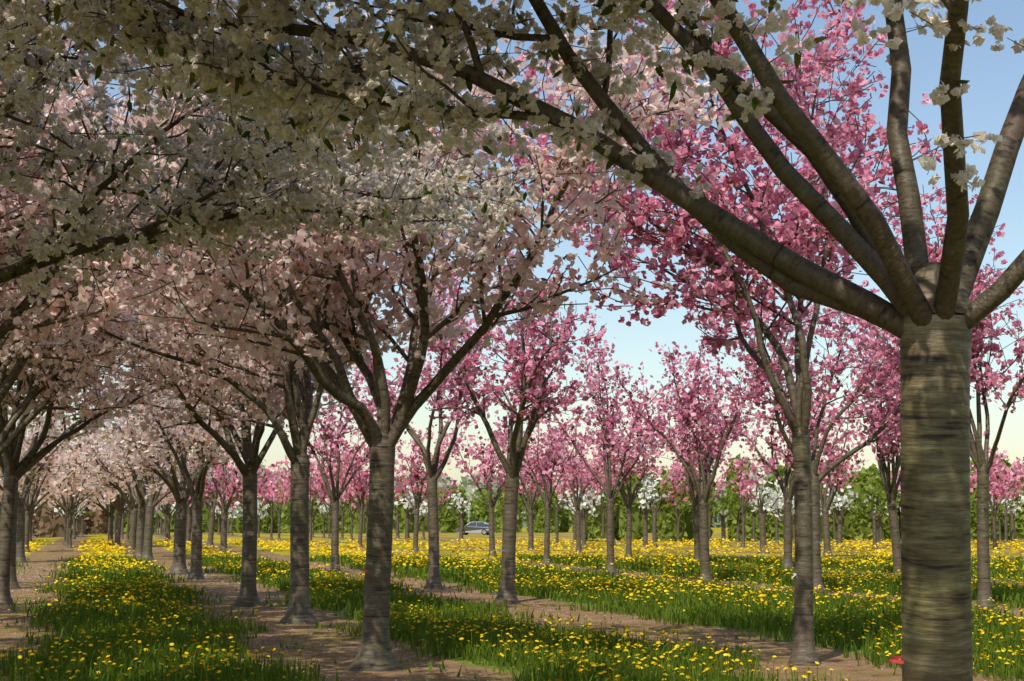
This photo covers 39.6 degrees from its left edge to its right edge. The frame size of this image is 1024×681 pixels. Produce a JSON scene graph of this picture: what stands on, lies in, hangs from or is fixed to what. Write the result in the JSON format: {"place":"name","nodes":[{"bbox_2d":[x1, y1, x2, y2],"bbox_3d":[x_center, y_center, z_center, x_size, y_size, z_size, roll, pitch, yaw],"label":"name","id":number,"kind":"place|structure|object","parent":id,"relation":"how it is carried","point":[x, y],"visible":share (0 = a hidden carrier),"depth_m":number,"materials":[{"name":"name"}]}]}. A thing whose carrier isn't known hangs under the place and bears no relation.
{"place":"outdoors","nodes":[
{"label":"outdoors","id":0,"kind":"place"},
{"bbox_2d":[0,553,1023,680],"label":"grass","id":1,"kind":"structure","parent":0,"point":[717,613],"depth_m":19.17,"materials":[{"name":"green plant"}]},
{"bbox_2d":[0,527,1023,680],"bbox_3d":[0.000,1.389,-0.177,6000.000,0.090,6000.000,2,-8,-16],"label":"ground","id":2,"kind":"structure","parent":0,"point":[51,550],"depth_m":21.33,"materials":[{"name":"brown soil"}]},
{"bbox_2d":[0,415,83,562],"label":"cherry tree","id":3,"kind":"object","parent":2,"relation":"on","point":[30,476],"visible":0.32,"depth_m":49.33,"materials":[{"name":"pink plant"}]},
{"bbox_2d":[0,433,95,541],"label":"cherry tree","id":4,"kind":"object","parent":2,"relation":"on","point":[32,514],"visible":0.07,"depth_m":87.41,"materials":[{"name":"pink plant"}]},
{"bbox_2d":[2,418,112,551],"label":"cherry tree","id":5,"kind":"object","parent":2,"relation":"on","point":[31,505],"visible":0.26,"depth_m":67.40,"materials":[{"name":"pink plant"}]},
{"bbox_2d":[23,435,107,547],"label":"cherry tree","id":6,"kind":"object","parent":2,"relation":"on","point":[69,486],"visible":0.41,"depth_m":76.12,"materials":[{"name":"pink plant"}]},
{"bbox_2d":[44,453,89,544],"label":"cherry tree","id":7,"kind":"object","parent":2,"relation":"on","point":[63,505],"visible":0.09,"depth_m":86.51,"materials":[{"name":"pink plant"}]},
{"bbox_2d":[35,463,103,543],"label":"cherry tree","id":8,"kind":"object","parent":2,"relation":"on","point":[50,503],"visible":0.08,"depth_m":92.47,"materials":[{"name":"pink plant"}]},
{"bbox_2d":[32,487,107,536],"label":"beech hedge blocks","id":9,"kind":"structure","parent":2,"relation":"on","point":[47,520],"depth_m":129.93,"materials":[{"name":"brown plant"}]},
{"bbox_2d":[29,428,117,546],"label":"cherry tree","id":10,"kind":"object","parent":2,"relation":"on","point":[67,525],"visible":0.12,"depth_m":81.09,"materials":[{"name":"pink plant"}]},
{"bbox_2d":[57,491,101,538],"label":"cherry tree","id":11,"kind":"object","parent":2,"relation":"on","point":[90,506],"visible":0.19,"depth_m":117.52,"materials":[{"name":"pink plant"}]},
{"bbox_2d":[0,218,202,605],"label":"cherry tree","id":12,"kind":"object","parent":2,"relation":"on","point":[13,470],"visible":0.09,"depth_m":24.29,"materials":[{"name":"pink plant"}]},
{"bbox_2d":[0,125,202,454],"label":"cherry tree","id":13,"kind":"object","parent":2,"relation":"on","point":[7,358],"visible":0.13,"depth_m":20.67,"materials":[{"name":"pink plant"}]},
{"bbox_2d":[0,256,209,588],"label":"cherry tree","id":14,"kind":"object","parent":2,"relation":"on","point":[14,584],"visible":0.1,"depth_m":29.93,"materials":[{"name":"pink plant"}]},
{"bbox_2d":[0,69,210,403],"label":"cherry tree","id":15,"kind":"object","parent":2,"relation":"on","point":[28,347],"visible":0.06,"depth_m":16.75,"materials":[{"name":"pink plant"}]},
{"bbox_2d":[74,420,136,546],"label":"cherry tree","id":16,"kind":"object","parent":2,"relation":"on","point":[120,504],"visible":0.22,"depth_m":78.44,"materials":[{"name":"pink plant"}]},
{"bbox_2d":[75,465,147,545],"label":"cherry tree","id":17,"kind":"object","parent":2,"relation":"on","point":[110,516],"visible":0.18,"depth_m":83.96,"materials":[{"name":"pink plant"}]},
{"bbox_2d":[0,6,231,340],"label":"cherry tree","id":18,"kind":"object","parent":2,"relation":"on","point":[33,208],"visible":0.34,"depth_m":13.04,"materials":[{"name":"white plant"}]},
{"bbox_2d":[73,394,188,553],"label":"cherry tree","id":19,"kind":"object","parent":2,"relation":"on","point":[103,464],"visible":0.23,"depth_m":61.66,"materials":[{"name":"pink plant"}]},
{"bbox_2d":[81,405,217,557],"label":"cherry tree","id":20,"kind":"object","parent":2,"relation":"on","point":[139,500],"visible":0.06,"depth_m":55.55,"materials":[{"name":"pink plant"}]},
{"bbox_2d":[106,399,211,560],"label":"cherry tree","id":21,"kind":"object","parent":2,"relation":"on","point":[152,501],"visible":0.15,"depth_m":51.92,"materials":[{"name":"pink plant"}]},
{"bbox_2d":[159,488,174,540],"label":"cherry tree","id":22,"kind":"object","parent":2,"relation":"on","point":[167,508],"visible":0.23,"depth_m":106.94,"materials":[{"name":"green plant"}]},
{"bbox_2d":[86,362,253,574],"bbox_3d":[-9.351,3.113,38.115,5.072,6.574,6.650,7,-10,-43],"label":"cherry tree","id":23,"kind":"object","parent":2,"relation":"on","point":[164,465],"visible":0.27,"depth_m":37.82,"materials":[{"name":"pink plant"}]},
{"bbox_2d":[102,363,256,579],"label":"cherry tree","id":24,"kind":"object","parent":2,"relation":"on","point":[208,445],"visible":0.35,"depth_m":34.45,"materials":[{"name":"pink plant"}]},
{"bbox_2d":[186,468,219,544],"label":"cherry tree","id":25,"kind":"object","parent":2,"relation":"on","point":[189,522],"visible":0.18,"depth_m":87.19,"materials":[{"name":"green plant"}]},
{"bbox_2d":[10,105,411,623],"bbox_3d":[-3.478,0.180,20.352,5.322,7.908,7.208,-2,-8,14],"label":"cherry tree","id":26,"kind":"object","parent":2,"relation":"on","point":[297,390],"visible":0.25,"depth_m":20.38,"materials":[{"name":"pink plant"}]},
{"bbox_2d":[188,454,234,547],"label":"cherry tree","id":27,"kind":"object","parent":2,"relation":"on","point":[212,506],"visible":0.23,"depth_m":77.25,"materials":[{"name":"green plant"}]},
{"bbox_2d":[218,478,242,534],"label":"cherry tree","id":28,"kind":"object","parent":2,"relation":"on","point":[233,501],"visible":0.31,"depth_m":150.70,"materials":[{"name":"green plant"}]},
{"bbox_2d":[187,435,275,551],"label":"cherry tree","id":29,"kind":"object","parent":2,"relation":"on","point":[233,486],"visible":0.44,"depth_m":66.41,"materials":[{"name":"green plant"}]},
{"bbox_2d":[114,258,371,606],"bbox_3d":[-4.807,0.608,24.720,4.758,8.162,7.003,2,-8,-16],"label":"cherry tree","id":30,"kind":"object","parent":2,"relation":"on","point":[248,446],"visible":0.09,"depth_m":23.95,"materials":[{"name":"pink plant"}]},
{"bbox_2d":[3,565,494,680],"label":"pale fallen petals","id":31,"kind":"object","parent":2,"relation":"on","point":[227,616],"visible":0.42,"depth_m":21.43,"materials":[{"name":"white plant"}]},
{"bbox_2d":[257,496,269,537],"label":"cherry tree","id":32,"kind":"object","parent":2,"relation":"on","point":[259,512],"depth_m":123.30,"materials":[{"name":"white plant"}]},
{"bbox_2d":[257,459,280,539],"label":"cherry tree","id":33,"kind":"object","parent":2,"relation":"on","point":[262,490],"visible":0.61,"depth_m":113.70,"materials":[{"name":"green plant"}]},
{"bbox_2d":[0,0,548,303],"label":"cherry tree","id":34,"kind":"object","parent":2,"relation":"on","point":[198,211],"visible":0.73,"depth_m":8.78,"materials":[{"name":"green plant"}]},
{"bbox_2d":[263,465,289,540],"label":"cherry tree","id":35,"kind":"object","parent":2,"relation":"on","point":[283,498],"visible":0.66,"depth_m":108.32,"materials":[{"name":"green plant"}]},
{"bbox_2d":[271,455,333,496],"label":"cherry tree","id":36,"kind":"object","parent":2,"relation":"on","point":[288,477],"visible":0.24,"depth_m":98.22,"materials":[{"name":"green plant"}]},
{"bbox_2d":[273,455,336,543],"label":"cherry tree","id":37,"kind":"object","parent":2,"relation":"on","point":[322,494],"visible":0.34,"depth_m":92.71,"materials":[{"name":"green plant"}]},
{"bbox_2d":[282,436,365,510],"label":"cherry tree","id":38,"kind":"object","parent":2,"relation":"on","point":[322,488],"visible":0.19,"depth_m":82.27,"materials":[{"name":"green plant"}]},
{"bbox_2d":[317,498,331,537],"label":"cherry tree","id":39,"kind":"object","parent":2,"relation":"on","point":[322,511],"depth_m":127.45,"materials":[{"name":"white plant"}]},
{"bbox_2d":[315,466,344,537],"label":"cherry tree","id":40,"kind":"object","parent":2,"relation":"on","point":[329,513],"visible":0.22,"depth_m":122.57,"materials":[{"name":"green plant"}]},
{"bbox_2d":[272,363,406,571],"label":"cherry tree","id":41,"kind":"object","parent":2,"relation":"on","point":[334,437],"visible":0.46,"depth_m":39.55,"materials":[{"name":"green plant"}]},
{"bbox_2d":[311,443,369,547],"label":"cherry tree","id":42,"kind":"object","parent":2,"relation":"on","point":[360,488],"visible":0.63,"depth_m":76.13,"materials":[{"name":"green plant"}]},
{"bbox_2d":[312,468,368,538],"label":"cherry tree","id":43,"kind":"object","parent":2,"relation":"on","point":[342,512],"visible":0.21,"depth_m":116.86,"materials":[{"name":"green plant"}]},
{"bbox_2d":[342,471,368,539],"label":"cherry tree","id":44,"kind":"object","parent":2,"relation":"on","point":[351,515],"visible":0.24,"depth_m":111.33,"materials":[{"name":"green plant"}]},
{"bbox_2d":[341,466,404,540],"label":"cherry tree","id":45,"kind":"object","parent":2,"relation":"on","point":[366,498],"visible":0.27,"depth_m":105.77,"materials":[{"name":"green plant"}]},
{"bbox_2d":[10,0,754,671],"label":"cherry tree","id":46,"kind":"object","parent":2,"relation":"on","point":[328,274],"visible":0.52,"depth_m":13.21,"materials":[{"name":"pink plant"}]},
{"bbox_2d":[393,491,405,538],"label":"cherry tree","id":47,"kind":"object","parent":2,"relation":"on","point":[399,507],"visible":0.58,"depth_m":117.79,"materials":[{"name":"plant"}]},
{"bbox_2d":[394,484,423,542],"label":"blossoming tree","id":48,"kind":"object","parent":2,"relation":"on","point":[407,505],"depth_m":94.16,"materials":[{"name":"white plant"}]},
{"bbox_2d":[394,469,424,538],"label":"cherry tree","id":49,"kind":"object","parent":2,"relation":"on","point":[404,485],"visible":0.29,"depth_m":118.15,"materials":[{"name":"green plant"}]},
{"bbox_2d":[368,419,475,551],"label":"cherry tree","id":50,"kind":"object","parent":2,"relation":"on","point":[417,471],"visible":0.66,"depth_m":67.41,"materials":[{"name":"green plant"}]},
{"bbox_2d":[419,501,427,539],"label":"blossoming tree","id":51,"kind":"object","parent":2,"relation":"on","point":[422,513],"depth_m":112.30,"materials":[{"name":"white plant"}]},
{"bbox_2d":[415,475,459,515],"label":"cherry tree","id":52,"kind":"object","parent":2,"relation":"on","point":[440,501],"visible":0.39,"depth_m":108.04,"materials":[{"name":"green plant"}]},
{"bbox_2d":[347,254,533,588],"bbox_3d":[-1.659,1.676,31.193,3.934,7.684,7.160,4,-8,-29],"label":"cherry tree","id":53,"kind":"object","parent":2,"relation":"on","point":[434,578],"visible":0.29,"depth_m":30.40,"materials":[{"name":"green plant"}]},
{"bbox_2d":[447,485,478,541],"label":"blossoming tree","id":54,"kind":"object","parent":2,"relation":"on","point":[460,510],"depth_m":102.44,"materials":[{"name":"white plant"}]},
{"bbox_2d":[155,462,778,527],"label":"skyline trees","id":55,"kind":"object","parent":2,"relation":"on","point":[716,518],"visible":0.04,"depth_m":339.46,"materials":[{"name":"green plant"}]},
{"bbox_2d":[455,521,494,534],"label":"parked car","id":56,"kind":"object","parent":2,"relation":"on","point":[477,527],"visible":0.7,"depth_m":151.10,"materials":[{"name":"grey paint"}]},
{"bbox_2d":[442,424,541,556],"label":"cherry tree","id":57,"kind":"object","parent":2,"relation":"on","point":[486,462],"visible":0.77,"depth_m":57.85,"materials":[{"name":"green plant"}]},
{"bbox_2d":[396,251,606,603],"bbox_3d":[-0.223,1.498,24.733,3.596,6.414,4.753,2,-8,-16],"label":"cherry tree","id":58,"kind":"object","parent":2,"relation":"on","point":[534,370],"visible":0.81,"depth_m":24.82,"materials":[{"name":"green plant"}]},
{"bbox_2d":[0,558,1016,680],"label":"weeds on bare strips","id":59,"kind":"object","parent":2,"relation":"on","point":[317,624],"visible":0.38,"depth_m":20.85,"materials":[{"name":"green plant"}]},
{"bbox_2d":[0,0,1023,680],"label":"cherry tree","id":60,"kind":"object","parent":2,"relation":"on","point":[930,316],"visible":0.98,"depth_m":5.49,"materials":[{"name":"white plant"}]},
{"bbox_2d":[0,538,1023,680],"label":"dandelions","id":61,"kind":"object","parent":2,"relation":"on","point":[441,631],"visible":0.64,"depth_m":22.59,"materials":[{"name":"yellow plant"}]},
{"bbox_2d":[480,417,559,550],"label":"cherry tree","id":62,"kind":"object","parent":2,"relation":"on","point":[530,505],"visible":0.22,"depth_m":67.50,"materials":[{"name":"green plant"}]},
{"bbox_2d":[505,446,554,541],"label":"cherry tree","id":63,"kind":"object","parent":2,"relation":"on","point":[533,490],"visible":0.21,"depth_m":86.34,"materials":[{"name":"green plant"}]},
{"bbox_2d":[487,406,595,563],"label":"cherry tree","id":64,"kind":"object","parent":2,"relation":"on","point":[550,462],"visible":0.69,"depth_m":47.23,"materials":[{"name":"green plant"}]},
{"bbox_2d":[521,450,604,546],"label":"cherry tree","id":65,"kind":"object","parent":2,"relation":"on","point":[563,489],"visible":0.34,"depth_m":80.84,"materials":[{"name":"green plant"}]},
{"bbox_2d":[113,454,1023,540],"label":"hornbeam hedge columns","id":66,"kind":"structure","parent":2,"relation":"on","point":[857,523],"depth_m":110.42,"materials":[{"name":"green plant"}]},
{"bbox_2d":[558,485,605,548],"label":"blossoming tree","id":67,"kind":"object","parent":2,"relation":"on","point":[583,504],"depth_m":75.51,"materials":[{"name":"white plant"}]},
{"bbox_2d":[548,435,615,543],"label":"cherry tree","id":68,"kind":"object","parent":2,"relation":"on","point":[574,515],"visible":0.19,"depth_m":91.33,"materials":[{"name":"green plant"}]},
{"bbox_2d":[543,426,621,553],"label":"cherry tree","id":69,"kind":"object","parent":2,"relation":"on","point":[576,498],"visible":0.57,"depth_m":62.25,"materials":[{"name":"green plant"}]},
{"bbox_2d":[505,314,681,574],"bbox_3d":[2.547,2.970,39.686,4.999,7.255,3.537,-2,-8,15],"label":"cherry tree","id":70,"kind":"object","parent":2,"relation":"on","point":[607,436],"visible":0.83,"depth_m":39.11,"materials":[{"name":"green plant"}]},
{"bbox_2d":[572,450,619,541],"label":"cherry tree","id":71,"kind":"object","parent":2,"relation":"on","point":[602,479],"visible":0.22,"depth_m":99.43,"materials":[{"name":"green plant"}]},
{"bbox_2d":[590,487,622,545],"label":"tree","id":72,"kind":"object","parent":2,"relation":"on","point":[617,503],"visible":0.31,"depth_m":85.59,"materials":[{"name":"green plant"}]},
{"bbox_2d":[584,389,679,556],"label":"cherry tree","id":73,"kind":"object","parent":2,"relation":"on","point":[629,499],"visible":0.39,"depth_m":54.85,"materials":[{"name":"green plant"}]},
{"bbox_2d":[635,474,668,550],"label":"blossoming tree","id":74,"kind":"object","parent":2,"relation":"on","point":[643,502],"depth_m":67.34,"materials":[{"name":"white plant"}]},
{"bbox_2d":[639,473,675,546],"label":"tree","id":75,"kind":"object","parent":2,"relation":"on","point":[656,510],"visible":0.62,"depth_m":78.69,"materials":[{"name":"green plant"}]},
{"bbox_2d":[311,563,1022,680],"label":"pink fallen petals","id":76,"kind":"object","parent":2,"relation":"on","point":[644,620],"visible":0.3,"depth_m":22.07,"materials":[{"name":"pink plant"}]},
{"bbox_2d":[651,460,712,541],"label":"cherry tree","id":77,"kind":"object","parent":2,"relation":"on","point":[673,481],"visible":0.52,"depth_m":100.80,"materials":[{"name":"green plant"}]},
{"bbox_2d":[436,0,942,665],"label":"cherry tree","id":78,"kind":"object","parent":2,"relation":"on","point":[760,206],"visible":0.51,"depth_m":14.41,"materials":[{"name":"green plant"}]},
{"bbox_2d":[593,311,792,582],"bbox_3d":[4.548,2.437,32.893,3.547,6.606,4.459,6,-9,-37],"label":"cherry tree","id":79,"kind":"object","parent":2,"relation":"on","point":[708,441],"visible":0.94,"depth_m":33.53,"materials":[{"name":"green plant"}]},
{"bbox_2d":[669,479,733,537],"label":"tree","id":80,"kind":"object","parent":2,"relation":"on","point":[686,507],"visible":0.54,"depth_m":84.56,"materials":[{"name":"green plant"}]},
{"bbox_2d":[644,382,760,563],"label":"cherry tree","id":81,"kind":"object","parent":2,"relation":"on","point":[695,502],"visible":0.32,"depth_m":47.12,"materials":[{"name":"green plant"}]},
{"bbox_2d":[668,451,738,541],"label":"cherry tree","id":82,"kind":"object","parent":2,"relation":"on","point":[719,487],"visible":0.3,"depth_m":95.66,"materials":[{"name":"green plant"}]},
{"bbox_2d":[708,491,740,542],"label":"tree","id":83,"kind":"object","parent":2,"relation":"on","point":[723,530],"visible":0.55,"depth_m":94.16,"materials":[{"name":"green plant"}]},
{"bbox_2d":[719,485,754,543],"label":"tree","id":84,"kind":"object","parent":2,"relation":"on","point":[737,506],"visible":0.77,"depth_m":90.67,"materials":[{"name":"green plant"}]},
{"bbox_2d":[730,452,779,546],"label":"cherry tree","id":85,"kind":"object","parent":2,"relation":"on","point":[741,483],"visible":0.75,"depth_m":79.09,"materials":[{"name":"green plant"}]},
{"bbox_2d":[749,496,766,541],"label":"blossoming tree","id":86,"kind":"object","parent":2,"relation":"on","point":[753,508],"depth_m":99.18,"materials":[{"name":"white plant"}]},
{"bbox_2d":[743,467,783,552],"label":"blossoming tree","id":87,"kind":"object","parent":2,"relation":"on","point":[762,515],"depth_m":65.52,"materials":[{"name":"white plant"}]},
{"bbox_2d":[764,480,792,544],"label":"blossoming tree","id":88,"kind":"object","parent":2,"relation":"on","point":[776,519],"depth_m":86.07,"materials":[{"name":"white plant"}]},
{"bbox_2d":[763,485,793,548],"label":"blossoming tree","id":89,"kind":"object","parent":2,"relation":"on","point":[780,515],"depth_m":74.00,"materials":[{"name":"white plant"}]},
{"bbox_2d":[710,376,854,569],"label":"cherry tree","id":90,"kind":"object","parent":2,"relation":"on","point":[788,498],"visible":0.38,"depth_m":42.08,"materials":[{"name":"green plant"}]},
{"bbox_2d":[788,460,858,541],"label":"cherry tree","id":91,"kind":"object","parent":2,"relation":"on","point":[841,486],"visible":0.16,"depth_m":99.54,"materials":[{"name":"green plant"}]},
{"bbox_2d":[688,241,984,593],"bbox_3d":[6.338,1.372,28.175,4.848,7.517,4.844,2,-8,-16],"label":"cherry tree","id":92,"kind":"object","parent":2,"relation":"on","point":[838,367],"visible":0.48,"depth_m":27.87,"materials":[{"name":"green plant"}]},
{"bbox_2d":[810,400,870,556],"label":"cherry tree","id":93,"kind":"object","parent":2,"relation":"on","point":[834,473],"visible":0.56,"depth_m":57.93,"materials":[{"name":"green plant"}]},
{"bbox_2d":[825,484,857,547],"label":"blossoming tree","id":94,"kind":"object","parent":2,"relation":"on","point":[845,500],"depth_m":78.54,"materials":[{"name":"white plant"}]},
{"bbox_2d":[834,329,900,576],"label":"cherry tree","id":95,"kind":"object","parent":2,"relation":"on","point":[892,448],"visible":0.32,"depth_m":35.65,"materials":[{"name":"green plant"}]},
{"bbox_2d":[852,483,897,548],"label":"tree","id":96,"kind":"object","parent":2,"relation":"on","point":[877,507],"visible":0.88,"depth_m":75.13,"materials":[{"name":"green plant"}]},
{"bbox_2d":[854,493,898,544],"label":"tree","id":97,"kind":"object","parent":2,"relation":"on","point":[883,503],"visible":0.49,"depth_m":84.34,"materials":[{"name":"green plant"}]},
{"bbox_2d":[820,183,1023,609],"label":"cherry tree","id":98,"kind":"object","parent":2,"relation":"on","point":[982,460],"visible":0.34,"depth_m":23.07,"materials":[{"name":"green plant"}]},
{"bbox_2d":[970,431,1013,491],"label":"cherry tree","id":99,"kind":"object","parent":2,"relation":"on","point":[973,478],"visible":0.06,"depth_m":70.04,"materials":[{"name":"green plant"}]},
{"bbox_2d":[970,446,1023,548],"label":"cherry tree","id":100,"kind":"object","parent":2,"relation":"on","point":[993,489],"visible":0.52,"depth_m":73.44,"materials":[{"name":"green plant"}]},
{"bbox_2d":[972,448,1023,541],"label":"cherry tree","id":101,"kind":"object","parent":2,"relation":"on","point":[999,517],"visible":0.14,"depth_m":99.67,"materials":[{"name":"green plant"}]},
{"bbox_2d":[993,452,1023,542],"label":"cherry tree","id":102,"kind":"object","parent":2,"relation":"on","point":[1021,472],"visible":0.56,"depth_m":90.10,"materials":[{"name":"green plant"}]},
{"bbox_2d":[1003,488,1023,542],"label":"cherry tree","id":103,"kind":"object","parent":2,"relation":"on","point":[1012,523],"depth_m":94.18,"materials":[{"name":"white plant"}]},
{"bbox_2d":[5,0,1023,489],"label":"sky","id":104,"kind":"structure","parent":0,"point":[994,77],"materials":[{"name":"blue"}]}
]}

